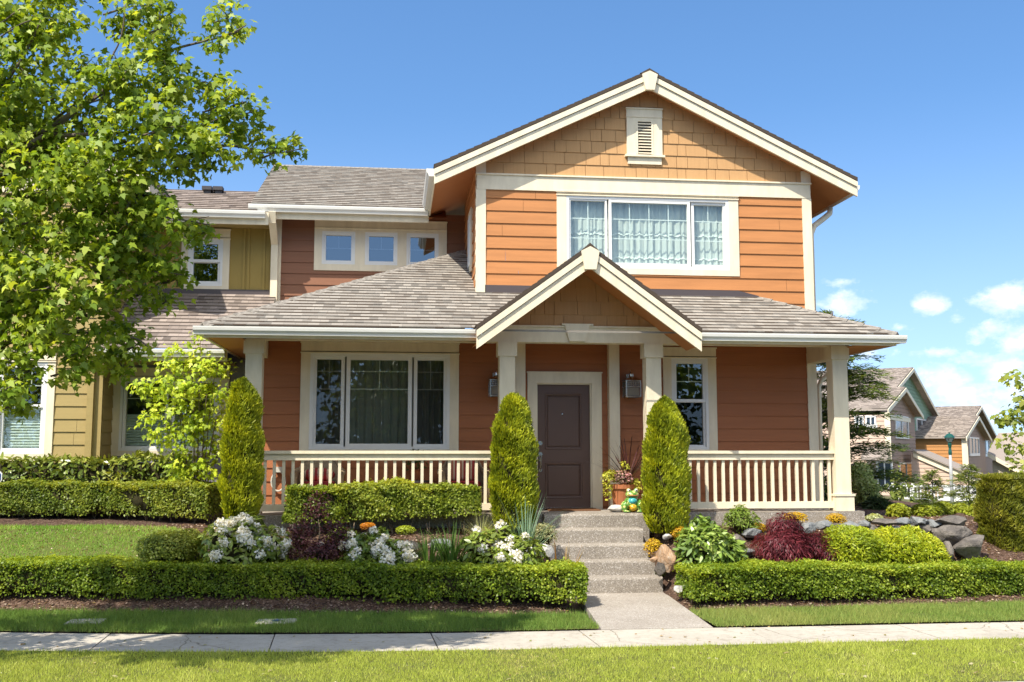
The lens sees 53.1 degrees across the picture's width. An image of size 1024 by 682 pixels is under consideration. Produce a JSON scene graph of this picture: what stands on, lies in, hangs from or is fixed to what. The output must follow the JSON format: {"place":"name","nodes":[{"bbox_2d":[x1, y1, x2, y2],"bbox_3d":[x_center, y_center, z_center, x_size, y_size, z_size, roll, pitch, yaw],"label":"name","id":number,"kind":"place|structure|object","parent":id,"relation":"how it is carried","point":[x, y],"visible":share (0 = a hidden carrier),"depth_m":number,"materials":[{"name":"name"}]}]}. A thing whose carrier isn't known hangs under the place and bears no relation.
{"place":"outdoors","nodes":[
{"label":"outdoors","id":0,"kind":"place"},
{"bbox_2d":[271,467,286,495],"bbox_3d":[-3.514,2.280,15.819,0.429,0.665,0.110,0,-6,-1],"label":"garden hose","id":1,"kind":"object","parent":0,"point":[279,469],"visible":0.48,"depth_m":15.80,"materials":[{"name":"beige rubber"}]},
{"bbox_2d":[402,449,427,479],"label":"potted plant","id":2,"kind":"object","parent":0,"point":[417,474],"visible":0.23,"depth_m":15.75,"materials":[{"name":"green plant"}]},
{"bbox_2d":[0,622,1023,651],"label":"sidewalk","id":3,"kind":"structure","parent":0,"point":[339,642],"depth_m":10.97,"materials":[{"name":"concrete"}]},
{"bbox_2d":[0,498,1023,647],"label":"garden soil","id":4,"kind":"structure","parent":0,"point":[224,602],"depth_m":13.15,"materials":[{"name":"brown soil"}]},
{"bbox_2d":[65,618,106,625],"bbox_3d":[-4.926,3.284,11.833,0.459,0.105,0.340,1,-6,-6],"label":"utility box","id":5,"kind":"object","parent":4,"relation":"on","point":[84,621],"visible":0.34,"depth_m":11.77,"materials":[{"name":"concrete"}]},
{"bbox_2d":[0,522,188,562],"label":"front lawn","id":6,"kind":"structure","parent":4,"relation":"on","point":[101,537],"depth_m":14.53,"materials":[{"name":"green plant"}]},
{"bbox_2d":[0,449,192,513],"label":"laurel hedge","id":7,"kind":"object","parent":4,"relation":"on","point":[115,468],"visible":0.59,"depth_m":16.31,"materials":[{"name":"green plant"}]},
{"bbox_2d":[0,476,224,523],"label":"clipped hedge","id":8,"kind":"object","parent":4,"relation":"on","point":[169,498],"visible":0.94,"depth_m":15.78,"materials":[{"name":"green plant"}]},
{"bbox_2d":[0,132,274,515],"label":"neighbour house","id":9,"kind":"structure","parent":4,"relation":"on","point":[229,270],"depth_m":17.55,"materials":[{"name":"paint"}]},
{"bbox_2d":[0,350,76,460],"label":"window","id":10,"kind":"structure","parent":9,"relation":"in","point":[34,437],"depth_m":16.68,"materials":[{"name":"beige paint"}]},
{"bbox_2d":[111,367,229,455],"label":"window","id":11,"kind":"structure","parent":9,"relation":"in","point":[121,395],"depth_m":17.51,"materials":[{"name":"beige paint"}]},
{"bbox_2d":[180,229,230,288],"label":"window","id":12,"kind":"structure","parent":9,"relation":"in","point":[210,266],"depth_m":18.81,"materials":[{"name":"beige paint"}]},
{"bbox_2d":[135,528,203,562],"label":"round shrub","id":13,"kind":"object","parent":4,"relation":"on","point":[165,545],"visible":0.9,"depth_m":13.34,"materials":[{"name":"green plant"}]},
{"bbox_2d":[126,331,242,520],"bbox_3d":[-5.027,1.259,15.803,1.733,3.093,0.956,3,-7,-27],"label":"vine maple","id":14,"kind":"object","parent":4,"relation":"on","point":[190,426],"visible":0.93,"depth_m":15.76,"materials":[{"name":"green plant"}]},
{"bbox_2d":[215,376,266,517],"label":"thuja column","id":15,"kind":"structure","parent":4,"relation":"on","point":[240,480],"depth_m":14.35,"materials":[{"name":"green plant"}]},
{"bbox_2d":[194,511,297,566],"bbox_3d":[-3.501,2.691,13.464,1.391,0.886,1.075,1,-6,-6],"label":"white rhododendron","id":16,"kind":"object","parent":4,"relation":"on","point":[237,539],"visible":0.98,"depth_m":13.25,"materials":[{"name":"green plant"}]},
{"bbox_2d":[255,618,296,625],"bbox_3d":[-2.725,3.279,11.837,0.517,0.116,0.340,1,-6,-6],"label":"utility box","id":17,"kind":"object","parent":4,"relation":"on","point":[268,621],"visible":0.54,"depth_m":11.79,"materials":[{"name":"concrete"}]},
{"bbox_2d":[0,552,588,610],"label":"clipped hedge","id":18,"kind":"object","parent":4,"relation":"on","point":[456,580],"visible":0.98,"depth_m":12.92,"materials":[{"name":"green plant"}]},
{"bbox_2d":[0,603,598,632],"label":"verge lawn","id":19,"kind":"structure","parent":4,"relation":"on","point":[201,620],"depth_m":11.79,"materials":[{"name":"green plant"}]},
{"bbox_2d":[280,490,350,563],"bbox_3d":[-2.577,2.509,13.531,0.966,1.048,0.818,-5,-8,37],"label":"barberry","id":20,"kind":"object","parent":4,"relation":"on","point":[300,544],"visible":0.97,"depth_m":13.47,"materials":[{"name":"purple plant"}]},
{"bbox_2d":[281,482,349,535],"bbox_3d":[-2.763,2.386,14.490,0.961,0.796,0.606,1,-6,-6],"label":"boxwood shrub","id":21,"kind":"object","parent":4,"relation":"on","point":[297,497],"visible":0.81,"depth_m":14.32,"materials":[{"name":"green plant"}]},
{"bbox_2d":[325,526,356,555],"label":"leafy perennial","id":22,"kind":"object","parent":4,"relation":"on","point":[342,537],"visible":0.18,"depth_m":13.69,"materials":[{"name":"green plant"}]},
{"bbox_2d":[360,522,374,529],"bbox_3d":[-1.995,2.561,14.176,0.231,0.110,0.203,1,-6,-6],"label":"sedum","id":23,"kind":"object","parent":4,"relation":"on","point":[366,525],"visible":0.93,"depth_m":14.13,"materials":[{"name":"orange plant"}]},
{"bbox_2d":[334,476,405,533],"bbox_3d":[-1.998,2.360,14.591,1.069,0.859,0.617,1,-6,-6],"label":"boxwood shrub","id":24,"kind":"object","parent":4,"relation":"on","point":[364,500],"visible":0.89,"depth_m":14.38,"materials":[{"name":"green plant"}]},
{"bbox_2d":[336,526,417,569],"bbox_3d":[-1.786,2.814,13.504,1.085,0.738,0.986,1,-6,-6],"label":"white rhododendron","id":25,"kind":"object","parent":4,"relation":"on","point":[372,545],"visible":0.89,"depth_m":13.34,"materials":[{"name":"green plant"}]},
{"bbox_2d":[395,525,415,534],"bbox_3d":[-1.467,2.610,14.128,0.298,0.142,0.258,1,-6,-6],"label":"sedum","id":26,"kind":"object","parent":4,"relation":"on","point":[404,529],"visible":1,"depth_m":14.08,"materials":[{"name":"green plant"}]},
{"bbox_2d":[389,476,451,534],"bbox_3d":[-1.317,2.368,14.668,0.934,0.859,0.626,1,-6,-6],"label":"boxwood shrub","id":27,"kind":"object","parent":4,"relation":"on","point":[421,498],"visible":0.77,"depth_m":14.46,"materials":[{"name":"green plant"}]},
{"bbox_2d":[411,527,451,564],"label":"iris clump","id":28,"kind":"object","parent":4,"relation":"on","point":[424,554],"visible":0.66,"depth_m":13.55,"materials":[{"name":"green plant"}]},
{"bbox_2d":[425,522,471,565],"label":"iris clump","id":29,"kind":"object","parent":4,"relation":"on","point":[450,554],"visible":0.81,"depth_m":13.64,"materials":[{"name":"green plant"}]},
{"bbox_2d":[435,482,481,533],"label":"boxwood shrub","id":30,"kind":"object","parent":4,"relation":"on","point":[464,497],"visible":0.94,"depth_m":14.51,"materials":[{"name":"green plant"}]},
{"bbox_2d":[458,512,493,535],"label":"feather grass","id":31,"kind":"object","parent":4,"relation":"on","point":[482,529],"depth_m":14.37,"materials":[{"name":"plant"}]},
{"bbox_2d":[459,519,549,569],"bbox_3d":[-0.105,2.810,13.642,1.225,0.838,1.050,1,-6,-6],"label":"white rhododendron","id":32,"kind":"object","parent":4,"relation":"on","point":[491,546],"visible":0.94,"depth_m":13.51,"materials":[{"name":"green plant"}]},
{"bbox_2d":[1,515,1023,622],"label":"mulch chips","id":33,"kind":"object","parent":4,"relation":"on","point":[808,603],"visible":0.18,"depth_m":13.29,"materials":[{"name":"brown wood"}]},
{"bbox_2d":[487,391,540,532],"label":"thuja column","id":34,"kind":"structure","parent":4,"relation":"on","point":[513,475],"depth_m":14.55,"materials":[{"name":"green plant"}]},
{"bbox_2d":[489,495,572,546],"bbox_3d":[0.285,2.527,14.088,1.342,0.899,1.097,1,-6,-6],"label":"yucca","id":35,"kind":"object","parent":4,"relation":"on","point":[529,521],"visible":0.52,"depth_m":14.03,"materials":[{"name":"green plant"}]},
{"bbox_2d":[532,523,558,545],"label":"variegated shrub","id":36,"kind":"object","parent":4,"relation":"on","point":[547,536],"visible":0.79,"depth_m":14.18,"materials":[{"name":"green plant"}]},
{"bbox_2d":[541,543,553,558],"bbox_3d":[0.489,2.871,14.003,0.190,0.207,0.160,1,-6,-6],"label":"rock","id":37,"kind":"object","parent":4,"relation":"on","point":[548,549],"visible":0.66,"depth_m":13.96,"materials":[{"name":"white stone"}]},
{"bbox_2d":[193,68,906,533],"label":"craftsman house","id":38,"kind":"structure","parent":4,"relation":"on","point":[591,354],"depth_m":16.68,"materials":[{"name":"orange paint"}]},
{"bbox_2d":[290,460,345,485],"bbox_3d":[-2.938,2.134,15.524,0.818,0.913,0.669,1,-6,-6],"label":"wicker armchair","id":39,"kind":"object","parent":38,"relation":"on","point":[316,464],"visible":0.3,"depth_m":15.81,"materials":[{"name":"brown wicker"}]},
{"bbox_2d":[304,468,334,481],"bbox_3d":[-2.943,2.037,15.589,0.500,0.220,0.217,1,-6,-6],"label":"pillow","id":40,"kind":"object","parent":39,"relation":"on","point":[325,476],"visible":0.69,"depth_m":15.51,"materials":[{"name":"fabric"}]},
{"bbox_2d":[322,231,354,263],"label":"window","id":41,"kind":"structure","parent":38,"relation":"in","point":[338,247],"depth_m":19.11,"materials":[{"name":"beige paint"}]},
{"bbox_2d":[299,341,459,450],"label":"window","id":42,"kind":"structure","parent":38,"relation":"in","point":[313,351],"depth_m":16.21,"materials":[{"name":"beige paint"}]},
{"bbox_2d":[316,357,443,446],"bbox_3d":[-2.108,0.999,16.501,2.350,1.650,0.066,1,-6,-6],"label":"curtain","id":43,"kind":"object","parent":38,"relation":"hanging from","point":[378,416],"visible":0.59,"depth_m":16.50,"materials":[{"name":"beige fabric"}]},
{"bbox_2d":[365,232,397,264],"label":"window","id":44,"kind":"structure","parent":38,"relation":"in","point":[380,247],"depth_m":19.20,"materials":[{"name":"beige paint"}]},
{"bbox_2d":[406,233,438,265],"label":"window","id":45,"kind":"structure","parent":38,"relation":"in","point":[420,246],"depth_m":19.29,"materials":[{"name":"beige paint"}]},
{"bbox_2d":[437,460,489,511],"bbox_3d":[-0.746,2.161,15.772,0.818,0.913,0.669,1,-6,-6],"label":"wicker armchair","id":46,"kind":"object","parent":38,"relation":"on","point":[480,474],"visible":0.31,"depth_m":15.80,"materials":[{"name":"brown wicker"}]},
{"bbox_2d":[451,460,474,480],"bbox_3d":[-0.766,1.948,15.980,0.460,0.460,0.100,1,-6,-6],"label":"pillow","id":47,"kind":"object","parent":46,"relation":"on","point":[462,470],"visible":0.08,"depth_m":15.93,"materials":[{"name":"fabric"}]},
{"bbox_2d":[467,207,472,272],"bbox_3d":[-0.723,-1.709,17.741,0.065,1.100,0.650,1,-6,-6],"label":"window","id":48,"kind":"structure","parent":38,"relation":"in","point":[469,258],"depth_m":17.50,"materials":[{"name":"beige paint"}]},
{"bbox_2d":[537,385,591,508],"bbox_3d":[0.834,1.691,16.487,0.890,2.000,0.155,1,-6,-6],"label":"front door","id":49,"kind":"structure","parent":38,"relation":"in","point":[563,412],"depth_m":16.52,"materials":[{"name":"paint"}]},
{"bbox_2d":[545,508,600,510],"bbox_3d":[0.944,2.637,16.021,0.806,0.017,0.500,1,-6,-6],"label":"doormat","id":50,"kind":"object","parent":38,"relation":"on","point":[571,509],"visible":1,"depth_m":15.88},
{"bbox_2d":[607,505,621,511],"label":"garden stone","id":51,"kind":"object","parent":38,"relation":"on","point":[614,508],"visible":1,"depth_m":15.43,"materials":[{"name":"white stone"}]},
{"bbox_2d":[591,437,642,504],"bbox_3d":[1.768,2.037,15.764,1.373,1.157,1.230,-2,-6,14],"label":"flower pot","id":52,"kind":"object","parent":38,"relation":"on","point":[618,490],"visible":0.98,"depth_m":15.62,"materials":[{"name":"ceramic"}]},
{"bbox_2d":[621,488,641,512],"bbox_3d":[1.816,2.406,15.471,0.358,0.359,0.252,1,-6,-6],"label":"ceramic frog","id":53,"kind":"object","parent":38,"relation":"on","point":[631,502],"visible":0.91,"depth_m":15.40,"materials":[{"name":"green ceramic"}]},
{"bbox_2d":[570,201,722,264],"bbox_3d":[2.258,-1.735,17.126,2.800,1.320,0.061,1,-6,-6],"label":"curtain","id":54,"kind":"object","parent":38,"relation":"hanging from","point":[653,251],"visible":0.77,"depth_m":17.14,"materials":[{"name":"white fabric"}]},
{"bbox_2d":[556,190,739,275],"bbox_3d":[2.261,-1.774,17.013,3.104,1.372,0.146,1,-6,-6],"label":"window","id":55,"kind":"structure","parent":38,"relation":"in","point":[728,204],"depth_m":17.01,"materials":[{"name":"beige paint"}]},
{"bbox_2d":[663,347,717,450],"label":"window","id":56,"kind":"structure","parent":38,"relation":"in","point":[689,376],"depth_m":16.83,"materials":[{"name":"beige paint"}]},
{"bbox_2d":[643,538,662,556],"bbox_3d":[1.981,2.901,14.391,0.284,0.274,0.244,1,-6,-6],"label":"sedum","id":57,"kind":"object","parent":4,"relation":"on","point":[654,545],"visible":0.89,"depth_m":14.35,"materials":[{"name":"yellow plant"}]},
{"bbox_2d":[654,562,665,576],"bbox_3d":[2.018,3.101,13.918,0.159,0.206,0.161,1,-6,-6],"label":"rock","id":58,"kind":"object","parent":4,"relation":"on","point":[659,569],"visible":1,"depth_m":13.85,"materials":[{"name":"grey stone"}]},
{"bbox_2d":[639,394,692,540],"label":"thuja column","id":59,"kind":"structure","parent":4,"relation":"on","point":[665,479],"depth_m":14.79,"materials":[{"name":"green plant"}]},
{"bbox_2d":[656,544,676,572],"bbox_3d":[2.149,2.994,14.129,0.269,0.381,0.315,1,-6,-6],"label":"rock","id":60,"kind":"object","parent":4,"relation":"on","point":[666,555],"visible":0.81,"depth_m":14.04,"materials":[{"name":"brown stone"}]},
{"bbox_2d":[670,526,683,541],"bbox_3d":[2.407,2.759,14.658,0.274,0.224,0.266,-2,-7,19],"label":"sedum","id":61,"kind":"object","parent":4,"relation":"on","point":[677,530],"visible":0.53,"depth_m":14.62,"materials":[{"name":"yellow plant"}]},
{"bbox_2d":[672,513,747,564],"bbox_3d":[2.701,2.833,14.101,1.028,0.909,0.934,3,-7,-28],"label":"hosta","id":62,"kind":"object","parent":4,"relation":"on","point":[704,539],"visible":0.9,"depth_m":13.88,"materials":[{"name":"green plant"}]},
{"bbox_2d":[722,503,762,536],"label":"green bush","id":63,"kind":"object","parent":4,"relation":"on","point":[739,518],"visible":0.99,"depth_m":14.94,"materials":[{"name":"green plant"}]},
{"bbox_2d":[741,528,761,537],"bbox_3d":[3.495,2.778,14.835,0.310,0.140,0.238,1,-6,-6],"label":"rock","id":64,"kind":"object","parent":4,"relation":"on","point":[750,533],"visible":0.88,"depth_m":14.76,"materials":[{"name":"grey stone"}]},
{"bbox_2d":[752,522,766,531],"bbox_3d":[3.611,2.759,15.097,0.285,0.172,0.243,3,-7,-25],"label":"sedum","id":65,"kind":"object","parent":4,"relation":"on","point":[762,527],"visible":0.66,"depth_m":15.05,"materials":[{"name":"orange plant"}]},
{"bbox_2d":[747,510,840,561],"bbox_3d":[3.951,2.817,14.214,1.333,0.924,0.903,1,-6,-6],"label":"japanese maple","id":66,"kind":"object","parent":4,"relation":"on","point":[783,541],"visible":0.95,"depth_m":14.10,"materials":[{"name":"red plant"}]},
{"bbox_2d":[782,512,807,522],"bbox_3d":[4.228,2.647,15.275,0.394,0.202,0.356,1,-6,-6],"label":"sedum","id":67,"kind":"object","parent":4,"relation":"on","point":[801,517],"visible":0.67,"depth_m":15.23,"materials":[{"name":"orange plant"}]},
{"bbox_2d":[826,513,846,523],"bbox_3d":[4.886,2.697,15.452,0.336,0.214,0.296,1,-6,-6],"label":"sedum","id":68,"kind":"object","parent":4,"relation":"on","point":[836,518],"visible":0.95,"depth_m":15.40,"materials":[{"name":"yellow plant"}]},
{"bbox_2d":[672,556,1023,604],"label":"clipped hedge","id":69,"kind":"object","parent":4,"relation":"on","point":[817,577],"visible":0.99,"depth_m":13.43,"materials":[{"name":"green plant"}]},
{"bbox_2d":[818,523,888,562],"bbox_3d":[4.820,2.910,14.292,1.136,0.744,0.778,3,-7,-25],"label":"golden cypress","id":70,"kind":"object","parent":4,"relation":"on","point":[857,543],"visible":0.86,"depth_m":14.05,"materials":[{"name":"green plant"}]},
{"bbox_2d":[851,460,882,504],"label":"flowering shrub","id":71,"kind":"object","parent":4,"relation":"on","point":[864,484],"visible":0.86,"depth_m":18.16,"materials":[{"name":"green plant"}]},
{"bbox_2d":[799,517,942,533],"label":"stone wall","id":72,"kind":"structure","parent":4,"relation":"on","point":[929,525],"depth_m":15.00,"materials":[{"name":"grey stone"}]},
{"bbox_2d":[816,309,928,499],"bbox_3d":[6.856,1.895,21.364,3.656,5.211,3.687,1,-6,-6],"label":"cedar tree","id":73,"kind":"object","parent":4,"relation":"on","point":[859,429],"visible":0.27,"depth_m":20.98,"materials":[{"name":"green plant"}]},
{"bbox_2d":[865,513,883,521],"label":"pale groundcover","id":74,"kind":"object","parent":4,"relation":"on","point":[870,517],"visible":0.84,"depth_m":15.88,"materials":[{"name":"green plant"}]},
{"bbox_2d":[859,494,892,509],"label":"dark grass","id":75,"kind":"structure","parent":4,"relation":"on","point":[879,503],"depth_m":17.52,"materials":[{"name":"green plant"}]},
{"bbox_2d":[885,503,911,517],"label":"golden shrub","id":76,"kind":"object","parent":4,"relation":"on","point":[896,510],"visible":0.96,"depth_m":16.52,"materials":[{"name":"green plant"}]},
{"bbox_2d":[871,524,950,564],"bbox_3d":[5.531,2.994,14.441,1.309,0.808,0.880,1,-6,-6],"label":"golden cypress","id":77,"kind":"object","parent":4,"relation":"on","point":[909,543],"visible":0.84,"depth_m":14.20,"materials":[{"name":"yellow plant"}]},
{"bbox_2d":[910,502,943,516],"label":"golden shrub","id":78,"kind":"object","parent":4,"relation":"on","point":[926,509],"visible":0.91,"depth_m":16.74,"materials":[{"name":"green plant"}]},
{"bbox_2d":[934,501,956,514],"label":"golden shrub","id":79,"kind":"object","parent":4,"relation":"on","point":[948,508],"visible":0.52,"depth_m":17.00,"materials":[{"name":"green plant"}]},
{"bbox_2d":[943,541,953,560],"bbox_3d":[6.183,2.980,14.475,0.132,0.300,0.259,1,-6,-6],"label":"boulder","id":80,"kind":"object","parent":4,"relation":"on","point":[949,548],"visible":0.63,"depth_m":14.42,"materials":[{"name":"grey stone"}]},
{"bbox_2d":[954,502,968,512],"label":"golden shrub","id":81,"kind":"object","parent":4,"relation":"on","point":[960,507],"visible":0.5,"depth_m":17.19,"materials":[{"name":"green plant"}]},
{"bbox_2d":[953,534,983,560],"bbox_3d":[6.502,2.949,14.559,0.443,0.377,0.381,-2,-6,16],"label":"boulder","id":82,"kind":"object","parent":4,"relation":"on","point":[968,547],"visible":0.94,"depth_m":14.46,"materials":[{"name":"grey stone"}]},
{"bbox_2d":[933,524,972,545],"bbox_3d":[6.429,2.822,14.886,0.614,0.305,0.381,4,-7,-31],"label":"boulder","id":83,"kind":"object","parent":82,"relation":"on","point":[953,534],"visible":0.75,"depth_m":14.73,"materials":[{"name":"grey stone"}]},
{"bbox_2d":[934,515,966,525],"bbox_3d":[6.440,2.647,15.010,0.464,0.178,0.352,-1,-6,13],"label":"boulder","id":84,"kind":"object","parent":83,"relation":"on","point":[953,520],"visible":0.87,"depth_m":14.95,"materials":[{"name":"grey stone"}]},
{"bbox_2d":[963,506,973,515],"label":"golden shrub","id":85,"kind":"object","parent":4,"relation":"on","point":[968,511],"visible":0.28,"depth_m":16.92,"materials":[{"name":"green plant"}]},
{"bbox_2d":[971,471,1023,552],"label":"thuja hedge","id":86,"kind":"object","parent":4,"relation":"on","point":[998,508],"visible":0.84,"depth_m":15.08,"materials":[{"name":"green plant"}]},
{"bbox_2d":[0,0,1023,434],"label":"sky","id":87,"kind":"structure","parent":0,"point":[921,102],"materials":[{"name":"blue"}]},
{"bbox_2d":[577,592,712,629],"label":"walkway","id":88,"kind":"structure","parent":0,"point":[624,611],"depth_m":12.54,"materials":[{"name":"grey concrete"}]},
{"bbox_2d":[690,597,1023,626],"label":"verge lawn","id":89,"kind":"structure","parent":0,"point":[979,611],"depth_m":12.38,"materials":[{"name":"green plant"}]},
{"bbox_2d":[855,460,1007,681],"bbox_3d":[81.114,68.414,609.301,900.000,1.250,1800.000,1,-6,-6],"label":"ground","id":90,"kind":"structure","parent":0,"point":[888,497],"depth_m":50.85,"materials":[{"name":"green plant"}]},
{"bbox_2d":[0,0,309,424],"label":"maple tree","id":91,"kind":"object","parent":90,"relation":"on","point":[34,141],"visible":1,"depth_m":8.66,"materials":[{"name":"green plant"}]},
{"bbox_2d":[0,636,1023,681],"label":"grass","id":92,"kind":"structure","parent":90,"relation":"on","point":[943,660],"depth_m":9.41,"materials":[{"name":"green plant"}]},
{"bbox_2d":[1,641,1021,681],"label":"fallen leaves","id":93,"kind":"object","parent":92,"relation":"on","point":[647,667],"visible":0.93,"depth_m":9.35,"materials":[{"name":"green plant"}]},
{"bbox_2d":[543,513,662,602],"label":"front steps","id":94,"kind":"structure","parent":90,"relation":"on","point":[614,558],"depth_m":14.55,"materials":[{"name":"grey concrete"}]},
{"bbox_2d":[817,367,981,496],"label":"townhouse","id":95,"kind":"structure","parent":90,"relation":"on","point":[915,407],"depth_m":61.99,"materials":[{"name":"grey paint"}]},
{"bbox_2d":[864,416,877,426],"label":"window","id":96,"kind":"structure","parent":95,"relation":"in","point":[873,418],"depth_m":56.97,"materials":[{"name":"white plastic"}]},
{"bbox_2d":[876,461,893,488],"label":"window","id":97,"kind":"structure","parent":95,"relation":"in","point":[885,465],"depth_m":56.35,"materials":[{"name":"white glass"}]},
{"bbox_2d":[895,415,909,438],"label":"window","id":98,"kind":"structure","parent":95,"relation":"in","point":[903,426],"depth_m":62.50,"materials":[{"name":"grey glass"}]},
{"bbox_2d":[899,462,911,484],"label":"window","id":99,"kind":"structure","parent":95,"relation":"in","point":[907,465],"depth_m":63.02,"materials":[{"name":"orange plastic"}]},
{"bbox_2d":[916,418,925,429],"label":"window","id":100,"kind":"structure","parent":95,"relation":"in","point":[919,422],"depth_m":74.15,"materials":[{"name":"white plastic"}]},
{"bbox_2d":[885,465,921,502],"bbox_3d":[11.868,4.714,31.287,1.347,1.832,0.855,1,-6,-6],"label":"sapling","id":101,"kind":"object","parent":90,"relation":"on","point":[896,496],"visible":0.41,"depth_m":31.19,"materials":[{"name":"green plant"}]},
{"bbox_2d":[910,469,955,503],"bbox_3d":[14.600,5.234,35.528,1.506,1.639,1.481,1,-6,-6],"label":"sapling","id":102,"kind":"object","parent":90,"relation":"on","point":[928,494],"visible":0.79,"depth_m":35.47,"materials":[{"name":"green plant"}]},
{"bbox_2d":[891,483,975,501],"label":"picket fence","id":103,"kind":"object","parent":90,"relation":"on","point":[947,498],"visible":0.1,"depth_m":50.74,"materials":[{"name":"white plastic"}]},
{"bbox_2d":[944,432,954,502],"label":"street lamp","id":104,"kind":"object","parent":90,"relation":"on","point":[949,437],"visible":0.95,"depth_m":41.98,"materials":[{"name":"white metal"}]},
{"bbox_2d":[915,406,996,476],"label":"townhouse","id":105,"kind":"structure","parent":90,"relation":"on","point":[970,429],"depth_m":75.15,"materials":[{"name":"brown paint"}]},
{"bbox_2d":[969,437,979,455],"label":"window","id":106,"kind":"structure","parent":105,"relation":"in","point":[974,445],"depth_m":76.84,"materials":[{"name":"white plastic"}]},
{"bbox_2d":[941,464,980,505],"bbox_3d":[15.475,5.061,34.513,2.072,1.846,1.774,1,-6,-6],"label":"sapling","id":107,"kind":"object","parent":90,"relation":"on","point":[969,470],"visible":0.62,"depth_m":34.55,"materials":[{"name":"green plant"}]},
{"bbox_2d":[987,432,1023,480],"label":"townhouse","id":108,"kind":"structure","parent":90,"relation":"on","point":[998,456],"depth_m":84.46,"materials":[{"name":"beige paint"}]},
{"bbox_2d":[989,369,1023,473],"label":"maple sapling","id":109,"kind":"object","parent":90,"relation":"on","point":[1002,422],"visible":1,"depth_m":25.50,"materials":[{"name":"green plant"}]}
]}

